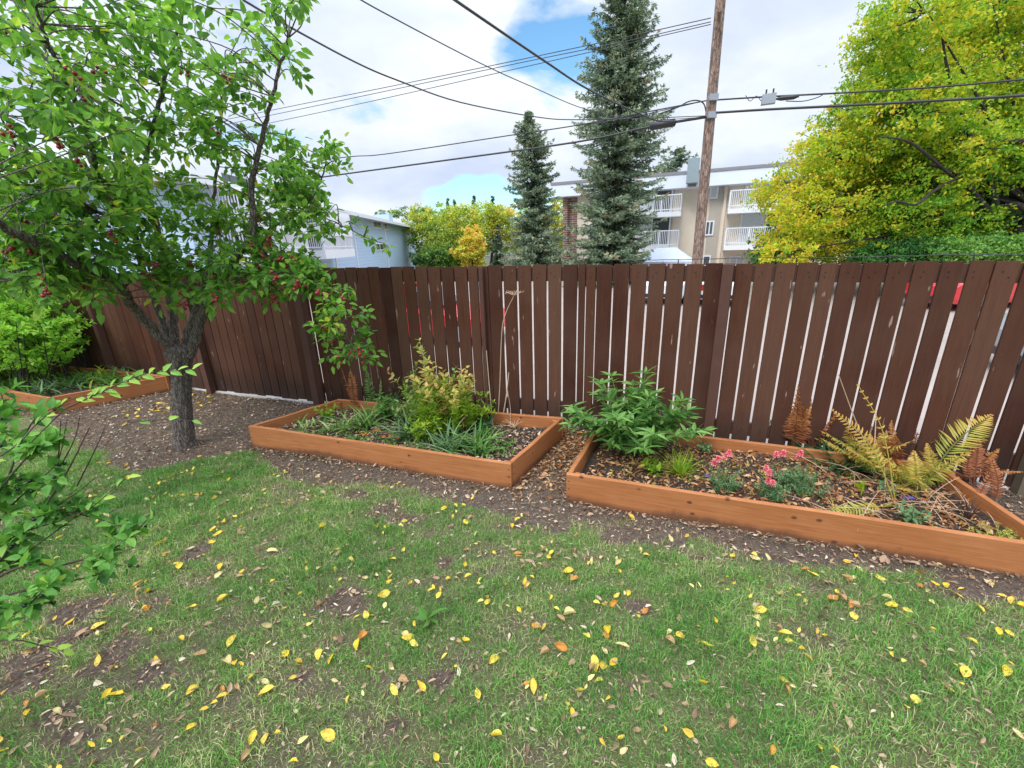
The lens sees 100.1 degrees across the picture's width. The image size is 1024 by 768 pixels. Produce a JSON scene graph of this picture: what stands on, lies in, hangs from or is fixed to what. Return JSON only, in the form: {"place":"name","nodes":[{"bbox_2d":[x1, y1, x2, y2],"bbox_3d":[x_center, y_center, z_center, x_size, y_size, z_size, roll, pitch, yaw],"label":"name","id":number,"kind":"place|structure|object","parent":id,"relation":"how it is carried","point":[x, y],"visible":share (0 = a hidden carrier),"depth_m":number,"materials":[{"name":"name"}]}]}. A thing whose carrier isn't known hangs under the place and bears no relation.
{"place":"outdoors","nodes":[
{"label":"outdoors","id":0,"kind":"place"},
{"bbox_2d":[176,18,710,129],"bbox_3d":[-5.794,-10.819,15.933,24.057,0.082,0.022,6,20,22],"label":"overhead cable","id":1,"kind":"object","parent":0,"point":[490,65],"visible":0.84,"depth_m":13.67,"materials":[{"name":"black rubber"}]},
{"bbox_2d":[177,21,710,134],"bbox_3d":[-6.068,-11.139,16.637,25.143,0.124,0.022,6,20,22],"label":"overhead cable","id":2,"kind":"object","parent":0,"point":[493,68],"visible":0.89,"depth_m":14.23,"materials":[{"name":"black rubber"}]},
{"bbox_2d":[180,24,710,141],"bbox_3d":[-6.369,-11.390,17.377,26.289,0.406,0.022,6,20,22],"label":"overhead cable","id":3,"kind":"object","parent":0,"point":[494,73],"visible":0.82,"depth_m":14.80,"materials":[{"name":"black rubber"}]},
{"bbox_2d":[416,249,562,266],"bbox_3d":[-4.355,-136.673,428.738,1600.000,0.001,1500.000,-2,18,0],"label":"ground","id":4,"kind":"structure","parent":0,"point":[519,256],"depth_m":111.01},
{"bbox_2d":[0,142,419,272],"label":"apartment building","id":5,"kind":"structure","parent":4,"relation":"on","point":[351,250],"depth_m":26.94,"materials":[{"name":"white paint"}]},
{"bbox_2d":[218,170,255,216],"bbox_3d":[-12.278,-8.479,19.564,0.074,1.900,3.000,-3,18,-2],"label":"window","id":6,"kind":"structure","parent":5,"relation":"in","point":[233,179],"depth_m":18.63,"materials":[{"name":"glass"}]},
{"bbox_2d":[374,203,449,235],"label":"tree","id":7,"kind":"object","parent":4,"relation":"on","point":[397,213],"visible":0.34,"depth_m":73.17,"materials":[{"name":"green plant"}]},
{"bbox_2d":[401,203,451,265],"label":"tree","id":8,"kind":"object","parent":4,"relation":"on","point":[415,233],"visible":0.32,"depth_m":56.46,"materials":[{"name":"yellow plant"}]},
{"bbox_2d":[409,240,456,268],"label":"bush","id":9,"kind":"object","parent":4,"relation":"on","point":[434,257],"visible":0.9,"depth_m":51.09,"materials":[{"name":"green plant"}]},
{"bbox_2d":[421,200,496,267],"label":"tree","id":10,"kind":"object","parent":4,"relation":"on","point":[456,216],"visible":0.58,"depth_m":53.16,"materials":[{"name":"green plant"}]},
{"bbox_2d":[450,222,487,267],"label":"tree","id":11,"kind":"object","parent":4,"relation":"on","point":[471,244],"visible":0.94,"depth_m":47.01,"materials":[{"name":"yellow plant"}]},
{"bbox_2d":[465,200,522,264],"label":"tree","id":12,"kind":"object","parent":4,"relation":"on","point":[493,215],"visible":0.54,"depth_m":59.13,"materials":[{"name":"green plant"}]},
{"bbox_2d":[490,224,507,266],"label":"spruce tree","id":13,"kind":"object","parent":4,"relation":"on","point":[497,243],"visible":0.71,"depth_m":58.90,"materials":[{"name":"green plant"}]},
{"bbox_2d":[546,199,562,262],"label":"tree","id":14,"kind":"object","parent":4,"relation":"on","point":[559,217],"visible":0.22,"depth_m":56.26,"materials":[{"name":"green plant"}]},
{"bbox_2d":[639,248,691,265],"bbox_3d":[9.373,-6.650,26.334,3.000,3.236,3.000,6,20,22],"label":"canopy tent","id":15,"kind":"object","parent":4,"relation":"on","point":[657,255],"visible":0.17,"depth_m":24.99,"materials":[{"name":"white fabric"}]},
{"bbox_2d":[655,145,698,172],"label":"spruce tree","id":16,"kind":"object","parent":4,"relation":"on","point":[679,154],"visible":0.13,"depth_m":42.83,"materials":[{"name":"green plant"}]},
{"bbox_2d":[550,155,1016,264],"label":"apartment building","id":17,"kind":"structure","parent":4,"relation":"on","point":[731,226],"depth_m":29.26,"materials":[{"name":"beige paint"}]},
{"bbox_2d":[634,217,670,246],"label":"balcony","id":18,"kind":"structure","parent":17,"relation":"in","point":[663,225],"depth_m":30.82,"materials":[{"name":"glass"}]},
{"bbox_2d":[637,190,672,213],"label":"balcony","id":19,"kind":"structure","parent":17,"relation":"in","point":[666,191],"depth_m":30.22,"materials":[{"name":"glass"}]},
{"bbox_2d":[738,213,788,244],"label":"balcony","id":20,"kind":"structure","parent":17,"relation":"in","point":[752,219],"depth_m":28.55,"materials":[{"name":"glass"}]},
{"bbox_2d":[0,0,1022,245],"label":"sky","id":21,"kind":"structure","parent":0,"point":[780,45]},
{"bbox_2d":[0,390,1023,767],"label":"lawn","id":22,"kind":"structure","parent":0,"point":[374,476],"depth_m":2.30,"materials":[{"name":"plant"}]},
{"bbox_2d":[0,364,170,413],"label":"planter bed","id":23,"kind":"object","parent":22,"relation":"on","point":[158,384],"visible":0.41,"depth_m":6.15,"materials":[{"name":"orange wood"}]},
{"bbox_2d":[5,371,117,396],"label":"garden soil","id":24,"kind":"structure","parent":23,"relation":"in","point":[72,390],"depth_m":6.32,"materials":[{"name":"brown soil"}]},
{"bbox_2d":[0,372,76,390],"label":"leafy plant","id":25,"kind":"object","parent":24,"relation":"on","point":[10,384],"visible":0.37,"depth_m":6.46,"materials":[{"name":"green plant"}]},
{"bbox_2d":[0,283,88,385],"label":"shrub","id":26,"kind":"object","parent":24,"relation":"on","point":[72,326],"visible":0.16,"depth_m":6.68,"materials":[{"name":"green plant"}]},
{"bbox_2d":[0,291,89,376],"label":"shrub","id":27,"kind":"object","parent":24,"relation":"on","point":[50,313],"visible":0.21,"depth_m":6.71,"materials":[{"name":"green plant"}]},
{"bbox_2d":[0,290,96,391],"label":"shrub","id":28,"kind":"object","parent":24,"relation":"on","point":[12,323],"visible":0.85,"depth_m":6.14,"materials":[{"name":"green plant"}]},
{"bbox_2d":[2,371,104,395],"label":"leafy plant","id":29,"kind":"object","parent":24,"relation":"on","point":[48,388],"visible":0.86,"depth_m":6.26,"materials":[{"name":"green plant"}]},
{"bbox_2d":[20,293,91,373],"bbox_3d":[-7.155,-0.778,6.830,0.795,1.456,0.782,8,21,28],"label":"shrub","id":30,"kind":"object","parent":24,"relation":"on","point":[78,321],"visible":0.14,"depth_m":7.02,"materials":[{"name":"green plant"}]},
{"bbox_2d":[13,369,117,392],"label":"leafy plant","id":31,"kind":"object","parent":24,"relation":"on","point":[77,379],"visible":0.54,"depth_m":6.57,"materials":[{"name":"green plant"}]},
{"bbox_2d":[60,364,124,388],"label":"leafy plant","id":32,"kind":"object","parent":24,"relation":"on","point":[95,373],"visible":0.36,"depth_m":6.71,"materials":[{"name":"green plant"}]},
{"bbox_2d":[85,367,156,388],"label":"leafy plant","id":33,"kind":"object","parent":24,"relation":"on","point":[119,379],"visible":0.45,"depth_m":6.53,"materials":[{"name":"green plant"}]},
{"bbox_2d":[0,363,201,655],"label":"shrub","id":34,"kind":"object","parent":22,"relation":"on","point":[15,555],"visible":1,"depth_m":1.71,"materials":[{"name":"green plant"}]},
{"bbox_2d":[0,0,396,451],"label":"fruit tree","id":35,"kind":"object","parent":22,"relation":"on","point":[54,271],"visible":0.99,"depth_m":3.47,"materials":[{"name":"green plant"}]},
{"bbox_2d":[248,399,562,489],"bbox_3d":[-1.121,0.529,4.565,3.149,0.279,1.106,5,19,19],"label":"planter bed","id":36,"kind":"object","parent":22,"relation":"on","point":[476,470],"visible":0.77,"depth_m":4.12,"materials":[{"name":"orange wood"}]},
{"bbox_2d":[281,408,543,460],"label":"garden soil","id":37,"kind":"structure","parent":36,"relation":"in","point":[501,458],"depth_m":4.48,"materials":[{"name":"brown soil"}]},
{"bbox_2d":[318,409,360,435],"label":"daylily","id":38,"kind":"object","parent":37,"relation":"in","point":[342,427],"visible":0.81,"depth_m":4.63,"materials":[{"name":"green plant"}]},
{"bbox_2d":[341,368,359,408],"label":"fern","id":39,"kind":"object","parent":37,"relation":"in","point":[351,396],"visible":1,"depth_m":5.19,"materials":[{"name":"brown plant"}]},
{"bbox_2d":[323,397,395,440],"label":"daylily","id":40,"kind":"object","parent":37,"relation":"in","point":[367,417],"visible":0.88,"depth_m":4.65,"materials":[{"name":"green plant"}]},
{"bbox_2d":[366,392,402,420],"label":"leafy plant","id":41,"kind":"object","parent":37,"relation":"on","point":[387,411],"visible":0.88,"depth_m":4.83,"materials":[{"name":"green plant"}]},
{"bbox_2d":[294,406,515,453],"bbox_3d":[-1.173,0.474,4.507,2.641,0.118,0.936,3,19,15],"label":"ground cover","id":42,"kind":"object","parent":37,"relation":"on","point":[353,437],"visible":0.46,"depth_m":4.33,"materials":[{"name":"green plant"}]},
{"bbox_2d":[372,407,437,446],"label":"daylily","id":43,"kind":"object","parent":37,"relation":"in","point":[399,427],"visible":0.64,"depth_m":4.36,"materials":[{"name":"green plant"}]},
{"bbox_2d":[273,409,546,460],"bbox_3d":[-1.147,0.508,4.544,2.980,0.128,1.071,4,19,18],"label":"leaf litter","id":44,"kind":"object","parent":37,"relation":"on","point":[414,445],"visible":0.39,"depth_m":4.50,"materials":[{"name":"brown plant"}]},
{"bbox_2d":[391,393,434,421],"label":"leafy plant","id":45,"kind":"object","parent":37,"relation":"on","point":[407,410],"visible":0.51,"depth_m":4.72,"materials":[{"name":"green plant"}]},
{"bbox_2d":[404,412,441,442],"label":"leafy plant","id":46,"kind":"object","parent":37,"relation":"on","point":[429,428],"visible":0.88,"depth_m":4.22,"materials":[{"name":"green plant"}]},
{"bbox_2d":[387,360,476,437],"bbox_3d":[-0.747,0.146,4.351,0.800,0.796,0.588,4,19,17],"label":"peony","id":47,"kind":"object","parent":37,"relation":"on","point":[440,410],"visible":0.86,"depth_m":4.27,"materials":[{"name":"green plant"}]},
{"bbox_2d":[402,361,465,433],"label":"leafy plant","id":48,"kind":"object","parent":37,"relation":"on","point":[413,394],"visible":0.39,"depth_m":4.45,"materials":[{"name":"green plant"}]},
{"bbox_2d":[400,415,487,454],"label":"daylily","id":49,"kind":"object","parent":37,"relation":"in","point":[449,445],"visible":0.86,"depth_m":4.09,"materials":[{"name":"green plant"}]},
{"bbox_2d":[459,390,496,429],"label":"leafy plant","id":50,"kind":"object","parent":37,"relation":"on","point":[480,410],"visible":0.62,"depth_m":4.53,"materials":[{"name":"green plant"}]},
{"bbox_2d":[445,415,511,458],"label":"daylily","id":51,"kind":"object","parent":37,"relation":"in","point":[477,442],"visible":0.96,"depth_m":4.06,"materials":[{"name":"green plant"}]},
{"bbox_2d":[470,414,493,429],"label":"leafy plant","id":52,"kind":"object","parent":37,"relation":"on","point":[484,422],"visible":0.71,"depth_m":4.50,"materials":[{"name":"green plant"}]},
{"bbox_2d":[414,600,447,627],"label":"broadleaf weed","id":53,"kind":"object","parent":22,"relation":"on","point":[423,614],"visible":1,"depth_m":2.38,"materials":[{"name":"green plant"}]},
{"bbox_2d":[0,390,1023,767],"bbox_3d":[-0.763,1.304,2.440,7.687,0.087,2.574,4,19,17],"label":"fallen leaves","id":54,"kind":"object","parent":22,"relation":"on","point":[590,677],"depth_m":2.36,"materials":[{"name":"yellow plant"}]},
{"bbox_2d":[16,390,1023,581],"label":"leaf litter","id":55,"kind":"object","parent":22,"relation":"on","point":[769,535],"visible":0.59,"depth_m":3.25,"materials":[{"name":"brown plant"}]},
{"bbox_2d":[504,427,590,502],"bbox_3d":[0.604,0.748,4.035,0.835,0.110,1.632,6,20,23],"label":"leaf drift","id":56,"kind":"object","parent":22,"relation":"on","point":[577,444],"visible":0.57,"depth_m":4.06,"materials":[{"name":"brown plant"}]},
{"bbox_2d":[566,427,1023,576],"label":"planter bed","id":57,"kind":"object","parent":22,"relation":"on","point":[944,546],"visible":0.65,"depth_m":2.94,"materials":[{"name":"orange wood"}]},
{"bbox_2d":[581,437,1019,539],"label":"garden soil","id":58,"kind":"structure","parent":57,"relation":"in","point":[619,468],"depth_m":3.43,"materials":[{"name":"brown soil"}]},
{"bbox_2d":[559,365,716,455],"bbox_3d":[1.046,0.282,3.803,1.460,0.764,1.115,14,24,40],"label":"peony","id":59,"kind":"object","parent":58,"relation":"on","point":[633,425],"visible":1,"depth_m":3.74,"materials":[{"name":"green plant"}]},
{"bbox_2d":[640,456,664,476],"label":"leafy plant","id":60,"kind":"object","parent":58,"relation":"on","point":[653,467],"visible":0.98,"depth_m":3.54,"materials":[{"name":"green plant"}]},
{"bbox_2d":[640,444,707,481],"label":"grass clump","id":61,"kind":"object","parent":58,"relation":"on","point":[680,463],"visible":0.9,"depth_m":3.50,"materials":[{"name":"green plant"}]},
{"bbox_2d":[707,449,742,493],"bbox_3d":[1.635,0.656,3.244,0.295,0.364,0.278,-2,18,0],"label":"snapdragon","id":62,"kind":"object","parent":58,"relation":"on","point":[732,485],"visible":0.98,"depth_m":3.24,"materials":[{"name":"green plant"}]},
{"bbox_2d":[752,465,792,502],"bbox_3d":[1.913,0.726,3.127,0.247,0.288,0.272,-15,22,-35],"label":"snapdragon","id":63,"kind":"object","parent":58,"relation":"on","point":[775,494],"visible":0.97,"depth_m":3.11,"materials":[{"name":"green plant"}]},
{"bbox_2d":[596,445,984,531],"bbox_3d":[1.980,0.758,3.388,2.510,0.073,0.916,5,19,20],"label":"ground cover","id":64,"kind":"object","parent":58,"relation":"on","point":[850,477],"visible":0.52,"depth_m":3.35,"materials":[{"name":"green plant"}]},
{"bbox_2d":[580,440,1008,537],"bbox_3d":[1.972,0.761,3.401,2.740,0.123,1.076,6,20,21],"label":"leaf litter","id":65,"kind":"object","parent":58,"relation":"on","point":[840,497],"visible":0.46,"depth_m":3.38,"materials":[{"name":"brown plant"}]},
{"bbox_2d":[781,384,811,446],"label":"fern","id":66,"kind":"object","parent":58,"relation":"in","point":[796,432],"visible":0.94,"depth_m":3.83,"materials":[{"name":"brown plant"}]},
{"bbox_2d":[769,449,832,496],"bbox_3d":[2.143,0.651,3.213,0.408,0.362,0.410,-2,18,0],"label":"snapdragon","id":67,"kind":"object","parent":58,"relation":"on","point":[796,479],"visible":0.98,"depth_m":3.23,"materials":[{"name":"green plant"}]},
{"bbox_2d":[797,399,837,447],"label":"fern","id":68,"kind":"object","parent":58,"relation":"in","point":[827,424],"visible":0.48,"depth_m":3.82,"materials":[{"name":"brown plant"}]},
{"bbox_2d":[787,436,901,480],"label":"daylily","id":69,"kind":"object","parent":58,"relation":"in","point":[847,464],"visible":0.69,"depth_m":3.53,"materials":[{"name":"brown plant"}]},
{"bbox_2d":[829,384,896,514],"bbox_3d":[2.375,0.471,2.996,0.624,0.831,0.393,-9,20,-21],"label":"fern","id":70,"kind":"object","parent":58,"relation":"on","point":[878,455],"visible":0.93,"depth_m":3.05,"materials":[{"name":"yellow plant"}]},
{"bbox_2d":[815,428,913,457],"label":"fern","id":71,"kind":"object","parent":58,"relation":"in","point":[851,442],"visible":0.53,"depth_m":3.60,"materials":[{"name":"yellow plant"}]},
{"bbox_2d":[821,437,942,479],"bbox_3d":[2.931,0.599,3.370,0.806,0.317,0.359,4,19,17],"label":"fern","id":72,"kind":"object","parent":58,"relation":"in","point":[869,464],"visible":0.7,"depth_m":3.43,"materials":[{"name":"yellow plant"}]},
{"bbox_2d":[870,420,907,466],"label":"fern","id":73,"kind":"object","parent":58,"relation":"on","point":[894,455],"visible":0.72,"depth_m":3.47,"materials":[{"name":"brown plant"}]},
{"bbox_2d":[789,453,996,529],"bbox_3d":[2.558,0.779,3.164,1.281,0.306,0.998,-2,18,0],"label":"dead plant","id":74,"kind":"object","parent":58,"relation":"in","point":[921,500],"visible":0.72,"depth_m":3.03,"materials":[{"name":"plant"}]},
{"bbox_2d":[893,499,930,524],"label":"leafy plant","id":75,"kind":"object","parent":58,"relation":"on","point":[909,516],"visible":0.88,"depth_m":2.83,"materials":[{"name":"green plant"}]},
{"bbox_2d":[857,449,973,496],"bbox_3d":[3.026,0.600,3.275,0.561,0.369,0.634,-2,18,0],"label":"fern","id":76,"kind":"object","parent":58,"relation":"in","point":[913,479],"visible":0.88,"depth_m":3.19,"materials":[{"name":"yellow plant"}]},
{"bbox_2d":[918,443,947,485],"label":"fern","id":77,"kind":"object","parent":58,"relation":"in","point":[929,452],"visible":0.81,"depth_m":3.31,"materials":[{"name":"yellow plant"}]},
{"bbox_2d":[925,414,993,482],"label":"fern","id":78,"kind":"object","parent":58,"relation":"on","point":[958,428],"visible":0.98,"depth_m":3.19,"materials":[{"name":"yellow plant"}]},
{"bbox_2d":[954,496,990,521],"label":"dead plant","id":79,"kind":"object","parent":58,"relation":"on","point":[967,515],"visible":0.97,"depth_m":2.86,"materials":[{"name":"brown plant"}]},
{"bbox_2d":[962,438,985,487],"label":"dead plant","id":80,"kind":"object","parent":58,"relation":"in","point":[975,459],"visible":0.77,"depth_m":3.19,"materials":[{"name":"brown plant"}]},
{"bbox_2d":[973,459,1005,500],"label":"dead plant","id":81,"kind":"object","parent":58,"relation":"in","point":[996,483],"visible":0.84,"depth_m":2.93,"materials":[{"name":"brown plant"}]},
{"bbox_2d":[965,521,1022,539],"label":"leafy plant","id":82,"kind":"object","parent":58,"relation":"on","point":[1007,533],"visible":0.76,"depth_m":2.70,"materials":[{"name":"green plant"}]},
{"bbox_2d":[919,449,1021,478],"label":"fern","id":83,"kind":"object","parent":57,"relation":"in","point":[982,472],"visible":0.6,"depth_m":3.29,"materials":[{"name":"plant"}]},
{"bbox_2d":[309,281,1023,480],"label":"alley","id":84,"kind":"structure","parent":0,"point":[938,361],"depth_m":8.78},
{"bbox_2d":[349,282,504,347],"bbox_3d":[-2.379,-1.913,11.048,4.542,1.475,1.819,3,19,15],"label":"parked car","id":85,"kind":"object","parent":84,"relation":"on","point":[444,315],"visible":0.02,"depth_m":10.22,"materials":[{"name":"paint"}]},
{"bbox_2d":[498,110,569,267],"bbox_3d":[1.593,-11.731,27.710,5.197,10.572,5.406,14,24,39],"label":"spruce tree","id":86,"kind":"object","parent":84,"relation":"on","point":[534,221],"visible":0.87,"depth_m":27.14,"materials":[{"name":"green plant"}]},
{"bbox_2d":[562,0,673,287],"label":"spruce tree","id":87,"kind":"object","parent":84,"relation":"on","point":[611,214],"visible":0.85,"depth_m":20.71,"materials":[{"name":"green plant"}]},
{"bbox_2d":[692,0,725,263],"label":"utility pole","id":88,"kind":"object","parent":84,"relation":"on","point":[708,135],"visible":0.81,"depth_m":12.49,"materials":[{"name":"brown wood"}]},
{"bbox_2d":[213,100,705,176],"bbox_3d":[-12.263,-9.933,19.861,38.956,0.289,0.036,6,20,22],"label":"overhead cable","id":89,"kind":"object","parent":88,"relation":"attached to","point":[525,132],"visible":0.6,"depth_m":14.50,"materials":[{"name":"black rubber"}]},
{"bbox_2d":[242,0,704,119],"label":"overhead cable","id":90,"kind":"object","parent":88,"relation":"attached to","point":[294,29],"visible":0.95,"depth_m":6.84,"materials":[{"name":"black rubber"}]},
{"bbox_2d":[265,116,706,184],"bbox_3d":[-12.419,-9.303,19.975,39.303,0.654,0.060,6,20,22],"label":"overhead cable","id":91,"kind":"object","parent":88,"relation":"attached to","point":[623,132],"visible":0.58,"depth_m":14.77,"materials":[{"name":"black rubber"}]},
{"bbox_2d":[649,118,675,130],"bbox_3d":[4.495,-7.747,12.802,0.746,0.236,0.220,6,20,22],"label":"splice case","id":92,"kind":"object","parent":91,"relation":"hanging from","point":[655,125],"visible":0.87,"depth_m":12.75,"materials":[{"name":"black plastic"}]},
{"bbox_2d":[360,0,703,119],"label":"overhead cable","id":93,"kind":"object","parent":88,"relation":"attached to","point":[494,69],"visible":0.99,"depth_m":7.09,"materials":[{"name":"black rubber"}]},
{"bbox_2d":[453,0,705,121],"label":"overhead cable","id":94,"kind":"object","parent":88,"relation":"attached to","point":[461,4],"visible":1,"depth_m":7.27,"materials":[{"name":"black rubber"}]},
{"bbox_2d":[707,94,1023,113],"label":"overhead cable","id":95,"kind":"object","parent":88,"relation":"attached to","point":[887,103],"visible":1,"depth_m":10.88,"materials":[{"name":"black rubber"}]},
{"bbox_2d":[717,78,1023,100],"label":"overhead cable","id":96,"kind":"object","parent":88,"relation":"attached to","point":[990,82],"visible":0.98,"depth_m":10.84,"materials":[{"name":"black rubber"}]},
{"bbox_2d":[761,88,798,105],"bbox_3d":[7.330,-7.886,11.703,0.890,0.360,0.180,6,20,22],"label":"cable box","id":97,"kind":"object","parent":96,"relation":"hanging from","point":[769,99],"visible":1,"depth_m":11.72,"materials":[{"name":"grey metal"}]},
{"bbox_2d":[738,208,840,264],"bbox_3d":[12.697,-5.381,19.406,4.335,5.277,3.982,-2,18,0],"label":"bush","id":98,"kind":"object","parent":84,"relation":"on","point":[753,256],"visible":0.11,"depth_m":19.15,"materials":[{"name":"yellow plant"}]},
{"bbox_2d":[740,0,1023,264],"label":"elm tree","id":99,"kind":"object","parent":84,"relation":"on","point":[962,167],"visible":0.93,"depth_m":14.32,"materials":[{"name":"yellow plant"}]},
{"bbox_2d":[844,235,946,263],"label":"bush","id":100,"kind":"object","parent":84,"relation":"on","point":[893,249],"visible":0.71,"depth_m":14.37,"materials":[{"name":"green plant"}]},
{"bbox_2d":[897,229,1023,263],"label":"bush","id":101,"kind":"object","parent":84,"relation":"on","point":[998,244],"visible":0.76,"depth_m":13.81,"materials":[{"name":"green plant"}]},
{"bbox_2d":[904,283,1017,303],"bbox_3d":[14.626,-3.019,13.296,4.342,1.145,1.789,-5,18,-8],"label":"parked car","id":102,"kind":"object","parent":84,"relation":"on","point":[958,293],"visible":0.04,"depth_m":12.42,"materials":[{"name":"paint"}]},
{"bbox_2d":[609,254,1023,264],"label":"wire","id":103,"kind":"object","parent":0,"point":[832,257],"visible":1,"depth_m":3.44,"materials":[{"name":"black metal"}]},
{"label":"yard ground","id":104,"kind":"structure","parent":0,"visible":0},
{"bbox_2d":[192,388,312,403],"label":"concrete curb","id":105,"kind":"structure","parent":104,"relation":"on","point":[263,397],"depth_m":6.16,"materials":[{"name":"grey concrete"}]},
{"bbox_2d":[3,260,1023,496],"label":"board fence","id":106,"kind":"object","parent":104,"relation":"on","point":[249,347],"visible":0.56,"depth_m":4.13,"materials":[{"name":"brown wood"}]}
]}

